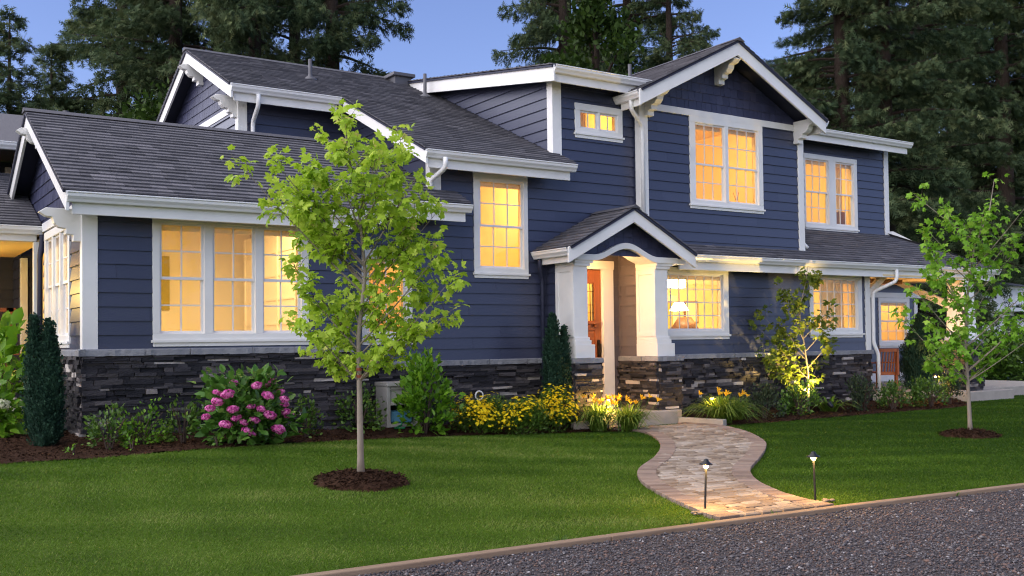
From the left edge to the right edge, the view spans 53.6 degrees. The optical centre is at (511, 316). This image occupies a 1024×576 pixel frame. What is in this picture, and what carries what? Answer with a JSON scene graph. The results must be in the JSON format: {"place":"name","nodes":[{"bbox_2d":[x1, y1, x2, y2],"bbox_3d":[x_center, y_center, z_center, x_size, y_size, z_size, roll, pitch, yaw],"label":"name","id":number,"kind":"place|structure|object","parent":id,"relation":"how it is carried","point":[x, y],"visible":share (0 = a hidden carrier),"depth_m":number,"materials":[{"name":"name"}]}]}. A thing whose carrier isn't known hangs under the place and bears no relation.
{"place":"outdoors","nodes":[
{"label":"outdoors","id":0,"kind":"place"},
{"bbox_2d":[0,0,1014,132],"label":"sky","id":1,"kind":"structure","parent":0,"point":[452,37],"materials":[{"name":"blue"}]},
{"bbox_2d":[0,370,1023,575],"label":"ground","id":2,"kind":"structure","parent":0,"point":[388,556],"depth_m":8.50,"materials":[{"name":"plant"}]},
{"bbox_2d":[0,307,29,431],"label":"leafy shrub","id":3,"kind":"object","parent":2,"relation":"on","point":[8,337],"visible":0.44,"depth_m":13.69,"materials":[{"name":"green plant"}]},
{"bbox_2d":[0,4,49,114],"label":"fir tree","id":4,"kind":"object","parent":2,"relation":"on","point":[10,97],"visible":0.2,"depth_m":30.95,"materials":[{"name":"green plant"}]},
{"bbox_2d":[29,42,80,111],"label":"fir tree","id":5,"kind":"object","parent":2,"relation":"on","point":[53,85],"visible":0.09,"depth_m":35.91,"materials":[{"name":"green plant"}]},
{"bbox_2d":[68,76,168,120],"bbox_3d":[-10.367,-1.979,28.067,5.345,9.100,6.108,0,-1,-15],"label":"leafy tree","id":6,"kind":"object","parent":2,"relation":"on","point":[146,110],"visible":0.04,"depth_m":27.52,"materials":[{"name":"green plant"}]},
{"bbox_2d":[44,0,197,116],"label":"fir tree","id":7,"kind":"object","parent":2,"relation":"on","point":[102,103],"visible":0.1,"depth_m":36.14,"materials":[{"name":"green plant"}]},
{"bbox_2d":[56,0,223,116],"label":"fir tree","id":8,"kind":"object","parent":2,"relation":"on","point":[145,19],"visible":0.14,"depth_m":31.97,"materials":[{"name":"green plant"}]},
{"bbox_2d":[112,0,276,99],"label":"fir tree","id":9,"kind":"object","parent":2,"relation":"on","point":[191,35],"visible":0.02,"depth_m":38.70,"materials":[{"name":"green plant"}]},
{"bbox_2d":[156,0,317,79],"label":"fir tree","id":10,"kind":"object","parent":2,"relation":"on","point":[237,22],"visible":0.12,"depth_m":29.16,"materials":[{"name":"green plant"}]},
{"bbox_2d":[205,0,366,61],"label":"fir tree","id":11,"kind":"object","parent":2,"relation":"on","point":[295,44],"visible":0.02,"depth_m":39.03,"materials":[{"name":"green plant"}]},
{"bbox_2d":[254,0,414,75],"label":"fir tree","id":12,"kind":"object","parent":2,"relation":"on","point":[337,37],"visible":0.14,"depth_m":31.71,"materials":[{"name":"green plant"}]},
{"bbox_2d":[313,470,409,491],"bbox_3d":[-1.508,1.619,10.015,0.983,0.166,0.990,0,-2,-33],"label":"mulch ring","id":13,"kind":"object","parent":2,"relation":"on","point":[367,487],"visible":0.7,"depth_m":9.74,"materials":[{"name":"brown wood"}]},
{"bbox_2d":[220,99,470,471],"bbox_3d":[-1.553,-0.296,10.052,2.335,3.777,1.385,-1,-1,2],"label":"young maple","id":14,"kind":"object","parent":13,"relation":"on","point":[329,244],"visible":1,"depth_m":9.99,"materials":[{"name":"green plant"}]},
{"bbox_2d":[0,396,1002,489],"bbox_3d":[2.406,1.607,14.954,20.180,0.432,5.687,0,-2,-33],"label":"bark mulch","id":15,"kind":"object","parent":2,"relation":"on","point":[391,473],"visible":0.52,"depth_m":12.53,"materials":[{"name":"brown wood"}]},
{"bbox_2d":[0,347,26,437],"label":"white hydrangea","id":16,"kind":"object","parent":15,"relation":"on","point":[7,396],"visible":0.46,"depth_m":12.46,"materials":[{"name":"green plant"}]},
{"bbox_2d":[18,312,67,445],"bbox_3d":[-5.540,0.778,11.985,0.543,1.669,0.460,0,-2,-33],"label":"columnar yew","id":17,"kind":"object","parent":15,"relation":"on","point":[44,396],"visible":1,"depth_m":11.89,"materials":[{"name":"green plant"}]},
{"bbox_2d":[62,443,76,454],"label":"seedling","id":18,"kind":"object","parent":15,"relation":"on","point":[72,448],"visible":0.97,"depth_m":11.12,"materials":[{"name":"green plant"}]},
{"bbox_2d":[81,402,134,449],"bbox_3d":[-4.696,1.291,11.671,0.493,0.597,0.562,-2,-2,30],"label":"shrub","id":19,"kind":"object","parent":15,"relation":"on","point":[94,429],"visible":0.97,"depth_m":11.69,"materials":[{"name":"green plant"}]},
{"bbox_2d":[126,433,137,450],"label":"seedling","id":20,"kind":"object","parent":15,"relation":"on","point":[132,446],"visible":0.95,"depth_m":11.58,"materials":[{"name":"green plant"}]},
{"bbox_2d":[114,397,172,444],"bbox_3d":[-4.489,1.293,12.274,0.452,0.618,0.748,-2,-2,40],"label":"shrub","id":21,"kind":"object","parent":15,"relation":"on","point":[141,437],"visible":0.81,"depth_m":12.25,"materials":[{"name":"green plant"}]},
{"bbox_2d":[159,394,205,442],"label":"shrub","id":22,"kind":"object","parent":15,"relation":"on","point":[190,416],"visible":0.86,"depth_m":12.30,"materials":[{"name":"green plant"}]},
{"bbox_2d":[212,433,223,445],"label":"seedling","id":23,"kind":"object","parent":15,"relation":"on","point":[216,440],"visible":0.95,"depth_m":12.03,"materials":[{"name":"green plant"}]},
{"bbox_2d":[188,363,310,445],"bbox_3d":[-3.206,1.108,12.354,1.423,1.073,1.298,0,-2,-33],"label":"hydrangea","id":24,"kind":"object","parent":15,"relation":"on","point":[232,402],"visible":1,"depth_m":12.17,"materials":[{"name":"green plant"}]},
{"bbox_2d":[293,393,324,437],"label":"shrub","id":25,"kind":"object","parent":15,"relation":"on","point":[309,419],"visible":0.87,"depth_m":13.40,"materials":[{"name":"green plant"}]},
{"bbox_2d":[328,382,387,432],"bbox_3d":[-2.180,1.291,14.348,0.903,0.771,0.712,-1,-2,22],"label":"shrub","id":26,"kind":"object","parent":15,"relation":"on","point":[368,404],"visible":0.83,"depth_m":14.29,"materials":[{"name":"green plant"}]},
{"bbox_2d":[374,381,421,427],"bbox_3d":[-1.691,1.300,15.058,0.570,0.660,0.430,0,-2,-33],"label":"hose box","id":27,"kind":"object","parent":15,"relation":"on","point":[385,389],"visible":0.48,"depth_m":14.85,"materials":[{"name":"grey plastic"}]},
{"bbox_2d":[393,405,404,428],"bbox_3d":[-1.661,1.474,14.822,0.162,0.328,0.453,0,-1,-11],"label":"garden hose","id":28,"kind":"object","parent":27,"relation":"hanging from","point":[398,427],"visible":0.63,"depth_m":14.75,"materials":[{"name":"green rubber"}]},
{"bbox_2d":[391,410,411,422],"bbox_3d":[-1.679,1.480,15.039,0.356,0.196,0.192,0,-2,-33],"label":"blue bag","id":29,"kind":"object","parent":27,"relation":"in","point":[394,414],"visible":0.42,"depth_m":14.94,"materials":[{"name":"blue plastic"}]},
{"bbox_2d":[391,347,465,434],"bbox_3d":[-1.220,1.095,14.705,1.162,1.320,0.834,0,-2,-33],"label":"shrub","id":30,"kind":"object","parent":15,"relation":"on","point":[414,400],"visible":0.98,"depth_m":14.59,"materials":[{"name":"green plant"}]},
{"bbox_2d":[446,391,510,434],"bbox_3d":[-0.536,1.460,15.160,1.201,0.678,0.882,0,-2,-33],"label":"coreopsis","id":31,"kind":"object","parent":15,"relation":"on","point":[483,413],"visible":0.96,"depth_m":15.03,"materials":[{"name":"yellow plant"}]},
{"bbox_2d":[492,395,554,435],"bbox_3d":[0.122,1.515,15.352,1.112,0.658,0.866,0,-1,-18],"label":"coreopsis","id":32,"kind":"object","parent":15,"relation":"on","point":[528,412],"visible":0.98,"depth_m":15.16,"materials":[{"name":"yellow plant"}]},
{"bbox_2d":[538,312,573,427],"bbox_3d":[0.726,0.854,16.183,0.594,1.868,0.503,-1,-1,-8],"label":"columnar yew","id":33,"kind":"object","parent":15,"relation":"on","point":[556,370],"visible":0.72,"depth_m":16.13,"materials":[{"name":"green plant"}]},
{"bbox_2d":[534,383,581,432],"bbox_3d":[0.708,1.449,15.914,0.932,0.820,0.930,0,-2,-33],"label":"coreopsis","id":34,"kind":"object","parent":15,"relation":"on","point":[552,397],"visible":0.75,"depth_m":15.73,"materials":[{"name":"yellow plant"}]},
{"bbox_2d":[566,392,624,431],"bbox_3d":[1.320,1.520,16.096,1.343,0.636,1.242,0,-2,-33],"label":"daylily","id":35,"kind":"object","parent":15,"relation":"on","point":[595,415],"visible":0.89,"depth_m":15.94,"materials":[{"name":"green plant"}]},
{"bbox_2d":[0,37,1023,436],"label":"house","id":36,"kind":"structure","parent":2,"relation":"on","point":[594,211],"depth_m":17.36,"materials":[{"name":"blue wood"}]},
{"bbox_2d":[44,227,70,347],"bbox_3d":[-6.264,-0.402,14.065,0.190,1.680,1.990,0,-2,-33],"label":"window","id":37,"kind":"structure","parent":36,"relation":"in","point":[57,298],"depth_m":14.18,"materials":[{"name":"white paint"}]},
{"bbox_2d":[151,218,309,346],"bbox_3d":[-3.742,-0.464,13.573,2.150,1.715,0.190,0,-2,-33],"label":"window","id":38,"kind":"structure","parent":36,"relation":"in","point":[206,336],"depth_m":13.42,"materials":[{"name":"white paint"}]},
{"bbox_2d":[244,236,296,330],"bbox_3d":[-3.681,0.015,16.086,0.390,2.650,2.305,0,-2,-33],"label":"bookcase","id":39,"kind":"object","parent":36,"relation":"in","point":[272,289],"visible":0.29,"depth_m":15.85,"materials":[{"name":"beige"}]},
{"bbox_2d":[361,249,412,344],"bbox_3d":[-1.923,-0.290,15.437,0.890,1.445,0.190,0,-2,-33],"label":"window","id":40,"kind":"structure","parent":36,"relation":"in","point":[365,331],"depth_m":15.29,"materials":[{"name":"white paint"}]},
{"bbox_2d":[473,172,530,278],"bbox_3d":[-0.205,-1.471,16.607,1.090,1.710,0.190,0,-2,-33],"label":"window","id":41,"kind":"structure","parent":36,"relation":"in","point":[480,179],"depth_m":16.60,"materials":[{"name":"white paint"}]},
{"bbox_2d":[587,269,601,397],"bbox_3d":[1.192,0.396,17.675,0.970,2.445,0.132,0,-2,-33],"label":"door","id":42,"kind":"structure","parent":36,"relation":"in","point":[593,276],"depth_m":17.90,"materials":[{"name":"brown wood"}]},
{"bbox_2d":[574,102,624,142],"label":"window","id":43,"kind":"structure","parent":36,"relation":"in","point":[616,135],"depth_m":17.74,"materials":[{"name":"white paint"}]},
{"bbox_2d":[667,279,685,287],"bbox_3d":[3.294,-0.773,21.363,0.720,0.350,0.720,0,-2,-33],"label":"drum pendant","id":44,"kind":"object","parent":36,"relation":"hanging from","point":[674,283],"visible":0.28,"depth_m":21.03,"materials":[{"name":"white fabric"}]},
{"bbox_2d":[669,303,688,310],"bbox_3d":[3.232,-0.584,19.639,0.380,0.950,0.380,0,-2,-33],"label":"pendant lamp","id":45,"kind":"object","parent":36,"relation":"hanging from","point":[674,307],"visible":0.51,"depth_m":19.52,"materials":[{"name":"beige fabric"}]},
{"bbox_2d":[671,317,697,328],"bbox_3d":[3.429,0.400,20.096,0.600,0.760,0.600,0,-2,-33],"label":"table lamp","id":46,"kind":"object","parent":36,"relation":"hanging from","point":[683,323],"visible":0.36,"depth_m":19.94,"materials":[{"name":"orange fabric"}]},
{"bbox_2d":[684,301,698,322],"bbox_3d":[4.047,-0.090,22.869,0.420,0.500,0.031,0,-2,-33],"label":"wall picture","id":47,"kind":"object","parent":36,"relation":"attached to","point":[691,309],"depth_m":22.87,"materials":[{"name":"yellow wood"}]},
{"bbox_2d":[667,267,730,339],"bbox_3d":[3.319,-0.231,18.708,1.825,1.315,0.190,0,-2,-33],"label":"window","id":48,"kind":"structure","parent":36,"relation":"in","point":[722,332],"depth_m":18.84,"materials":[{"name":"white paint"}]},
{"bbox_2d":[688,115,765,213],"bbox_3d":[4.057,-2.849,19.280,1.970,1.720,0.190,0,-2,-33],"label":"window","id":49,"kind":"structure","parent":36,"relation":"in","point":[695,123],"depth_m":19.23,"materials":[{"name":"white paint"}]},
{"bbox_2d":[803,153,859,232],"bbox_3d":[7.194,-2.761,22.961,1.840,1.715,0.190,0,-2,-33],"label":"window","id":50,"kind":"structure","parent":36,"relation":"in","point":[830,224],"depth_m":22.94,"materials":[{"name":"white paint"}]},
{"bbox_2d":[809,274,864,337],"bbox_3d":[6.649,-0.226,20.902,1.670,1.330,0.190,0,-2,-33],"label":"window","id":51,"kind":"structure","parent":36,"relation":"in","point":[856,330],"depth_m":21.07,"materials":[{"name":"white paint"}]},
{"bbox_2d":[836,212,844,224],"bbox_3d":[7.399,-2.006,23.773,0.720,0.850,0.660,0,-2,-33],"label":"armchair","id":52,"kind":"object","parent":36,"relation":"in","point":[842,217],"visible":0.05,"depth_m":23.56,"materials":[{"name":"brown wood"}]},
{"bbox_2d":[878,298,909,347],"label":"window","id":53,"kind":"structure","parent":36,"relation":"in","point":[888,302],"depth_m":27.84,"materials":[{"name":"white paint"}]},
{"bbox_2d":[552,534,566,540],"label":"weed","id":54,"kind":"object","parent":2,"relation":"on","point":[563,538],"visible":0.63,"depth_m":7.45,"materials":[{"name":"green plant"}]},
{"bbox_2d":[490,0,633,73],"label":"fir tree","id":55,"kind":"object","parent":2,"relation":"on","point":[540,28],"visible":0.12,"depth_m":36.98,"materials":[{"name":"green plant"}]},
{"bbox_2d":[532,0,600,64],"label":"fir tree","id":56,"kind":"object","parent":2,"relation":"on","point":[569,2],"depth_m":44.25,"materials":[{"name":"green plant"}]},
{"bbox_2d":[571,421,589,428],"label":"concrete block","id":57,"kind":"structure","parent":2,"relation":"on","point":[582,425],"depth_m":16.19,"materials":[{"name":"grey concrete"}]},
{"bbox_2d":[535,0,655,75],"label":"leafy tree","id":58,"kind":"object","parent":2,"relation":"on","point":[590,19],"visible":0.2,"depth_m":30.70,"materials":[{"name":"green plant"}]},
{"bbox_2d":[567,0,700,74],"label":"fir tree","id":59,"kind":"object","parent":2,"relation":"on","point":[647,20],"visible":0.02,"depth_m":41.17,"materials":[{"name":"green plant"}]},
{"bbox_2d":[605,407,681,427],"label":"entry slab","id":60,"kind":"structure","parent":2,"relation":"on","point":[666,417],"depth_m":17.10,"materials":[{"name":"concrete"}]},
{"bbox_2d":[293,483,1023,575],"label":"timber edging","id":61,"kind":"object","parent":2,"relation":"on","point":[415,563],"visible":0.49,"depth_m":7.64,"materials":[{"name":"brown wood"}]},
{"bbox_2d":[626,0,720,71],"label":"fir tree","id":62,"kind":"object","parent":2,"relation":"on","point":[664,36],"visible":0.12,"depth_m":37.14,"materials":[{"name":"green plant"}]},
{"bbox_2d":[678,417,726,425],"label":"concrete curb","id":63,"kind":"structure","parent":2,"relation":"on","point":[705,420],"depth_m":16.89,"materials":[{"name":"beige concrete"}]},
{"bbox_2d":[807,451,819,499],"bbox_3d":[2.742,1.507,9.184,0.120,0.569,0.118,-2,0,-33],"label":"path light","id":64,"kind":"object","parent":2,"relation":"on","point":[813,455],"visible":0.97,"depth_m":9.18,"materials":[{"name":"black metal"}]},
{"bbox_2d":[682,396,966,424],"bbox_3d":[6.313,1.800,19.674,8.400,0.109,1.900,0,-2,-33],"label":"garden bed","id":65,"kind":"object","parent":2,"relation":"on","point":[824,413],"visible":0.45,"depth_m":19.20,"materials":[{"name":"brown soil"}]},
{"bbox_2d":[670,386,771,423],"bbox_3d":[3.495,1.509,17.143,1.944,0.656,1.932,0,-2,-33],"label":"daylily","id":66,"kind":"object","parent":65,"relation":"on","point":[724,408],"visible":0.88,"depth_m":16.97,"materials":[{"name":"green plant"}]},
{"bbox_2d":[709,395,772,419],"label":"ornamental grass","id":67,"kind":"object","parent":65,"relation":"on","point":[740,415],"depth_m":17.77,"materials":[{"name":"green plant"}]},
{"bbox_2d":[745,382,787,418],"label":"shrub","id":68,"kind":"object","parent":65,"relation":"on","point":[767,394],"visible":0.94,"depth_m":18.06,"materials":[{"name":"green plant"}]},
{"bbox_2d":[746,266,839,410],"bbox_3d":[5.316,0.421,19.259,1.745,2.771,1.041,-1,-1,-6],"label":"maple","id":69,"kind":"object","parent":65,"relation":"on","point":[796,306],"visible":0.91,"depth_m":19.19,"materials":[{"name":"green plant"}]},
{"bbox_2d":[775,378,822,415],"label":"shrub","id":70,"kind":"object","parent":65,"relation":"on","point":[796,405],"visible":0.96,"depth_m":18.71,"materials":[{"name":"green plant"}]},
{"bbox_2d":[810,395,860,411],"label":"fern","id":71,"kind":"object","parent":65,"relation":"on","point":[826,407],"visible":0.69,"depth_m":19.37,"materials":[{"name":"green plant"}]},
{"bbox_2d":[844,371,880,410],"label":"shrub","id":72,"kind":"object","parent":65,"relation":"on","point":[864,390],"visible":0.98,"depth_m":19.64,"materials":[{"name":"green plant"}]},
{"bbox_2d":[873,379,915,409],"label":"shrub","id":73,"kind":"object","parent":65,"relation":"on","point":[891,387],"visible":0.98,"depth_m":20.10,"materials":[{"name":"green plant"}]},
{"bbox_2d":[907,374,952,406],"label":"shrub","id":74,"kind":"object","parent":65,"relation":"on","point":[926,387],"visible":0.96,"depth_m":20.52,"materials":[{"name":"green plant"}]},
{"bbox_2d":[929,370,965,403],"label":"shrub","id":75,"kind":"object","parent":65,"relation":"on","point":[956,387],"visible":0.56,"depth_m":21.13,"materials":[{"name":"green plant"}]},
{"bbox_2d":[762,0,970,307],"label":"fir tree","id":76,"kind":"object","parent":2,"relation":"on","point":[808,60],"visible":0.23,"depth_m":35.30,"materials":[{"name":"green plant"}]},
{"bbox_2d":[771,0,976,339],"label":"fir tree","id":77,"kind":"object","parent":2,"relation":"on","point":[781,44],"visible":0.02,"depth_m":43.67,"materials":[{"name":"green plant"}]},
{"bbox_2d":[787,0,1017,369],"label":"fir tree","id":78,"kind":"object","parent":2,"relation":"on","point":[851,52],"visible":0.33,"depth_m":35.35,"materials":[{"name":"green plant"}]},
{"bbox_2d":[898,312,940,388],"bbox_3d":[9.349,0.829,23.307,0.986,1.852,0.967,-1,-1,-6],"label":"columnar yew","id":79,"kind":"object","parent":2,"relation":"on","point":[911,362],"visible":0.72,"depth_m":23.13,"materials":[{"name":"green plant"}]},
{"bbox_2d":[851,0,1023,337],"label":"fir tree","id":80,"kind":"object","parent":2,"relation":"on","point":[961,150],"visible":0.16,"depth_m":44.70,"materials":[{"name":"green plant"}]},
{"bbox_2d":[896,0,1023,282],"label":"fir tree","id":81,"kind":"object","parent":2,"relation":"on","point":[1019,182],"visible":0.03,"depth_m":51.62,"materials":[{"name":"green plant"}]},
{"bbox_2d":[902,0,1023,284],"label":"fir tree","id":82,"kind":"object","parent":2,"relation":"on","point":[1000,11],"visible":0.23,"depth_m":50.85,"materials":[{"name":"green plant"}]},
{"bbox_2d":[941,429,999,438],"bbox_3d":[6.755,1.726,14.940,0.877,0.136,0.886,0,-2,-33],"label":"mulch ring","id":83,"kind":"object","parent":2,"relation":"on","point":[973,435],"visible":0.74,"depth_m":14.66,"materials":[{"name":"brown wood"}]},
{"bbox_2d":[888,171,1023,429],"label":"young maple","id":84,"kind":"object","parent":83,"relation":"on","point":[959,336],"visible":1,"depth_m":14.87,"materials":[{"name":"green plant"}]},
{"bbox_2d":[920,280,1023,364],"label":"neighbour house","id":85,"kind":"structure","parent":2,"relation":"on","point":[1016,287],"depth_m":45.93,"materials":[{"name":"white"}]},
{"bbox_2d":[1003,314,1017,333],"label":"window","id":86,"kind":"structure","parent":85,"relation":"in","point":[1012,315],"depth_m":45.96,"materials":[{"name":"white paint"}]},
{"bbox_2d":[939,14,1023,220],"label":"fir tree","id":87,"kind":"object","parent":2,"relation":"on","point":[982,49],"visible":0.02,"depth_m":58.42,"materials":[{"name":"green plant"}]},
{"bbox_2d":[977,329,1020,380],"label":"hedge","id":88,"kind":"object","parent":2,"relation":"on","point":[1003,365],"visible":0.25,"depth_m":29.66,"materials":[{"name":"green plant"}]},
{"bbox_2d":[978,0,1023,264],"label":"fir tree","id":89,"kind":"object","parent":2,"relation":"on","point":[1013,59],"visible":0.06,"depth_m":53.97,"materials":[{"name":"green plant"}]},
{"bbox_2d":[997,330,1023,380],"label":"hedge","id":90,"kind":"object","parent":2,"relation":"on","point":[1013,352],"visible":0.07,"depth_m":30.83,"materials":[{"name":"green plant"}]},
{"bbox_2d":[1008,333,1023,380],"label":"hedge","id":91,"kind":"object","parent":2,"relation":"on","point":[1020,354],"visible":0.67,"depth_m":29.07,"materials":[{"name":"green plant"}]},
{"bbox_2d":[586,393,663,431],"bbox_3d":[1.848,1.518,16.038,1.462,0.625,1.476,0,-2,-33],"label":"daylily","id":92,"kind":"object","parent":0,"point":[631,420],"visible":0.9,"depth_m":15.91,"materials":[{"name":"green plant"}]},
{"bbox_2d":[354,488,1023,575],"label":"gravel drive","id":93,"kind":"structure","parent":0,"point":[730,570],"depth_m":7.09,"materials":[{"name":"grey gravel"}]},
{"bbox_2d":[699,459,712,508],"bbox_3d":[1.662,1.509,8.704,0.120,0.569,0.118,4,-4,-33],"label":"path light","id":94,"kind":"object","parent":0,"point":[705,463],"visible":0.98,"depth_m":8.70,"materials":[{"name":"black metal"}]},
{"bbox_2d":[609,422,833,519],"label":"path","id":95,"kind":"structure","parent":0,"point":[672,470],"depth_m":10.87,"materials":[{"name":"stone"}]},
{"bbox_2d":[871,348,898,391],"bbox_3d":[8.247,1.202,22.827,0.570,0.950,0.740,0,-1,-19],"label":"patio chair","id":96,"kind":"object","parent":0,"point":[896,359],"visible":0.62,"depth_m":22.56,"materials":[{"name":"brown wood"}]}
]}

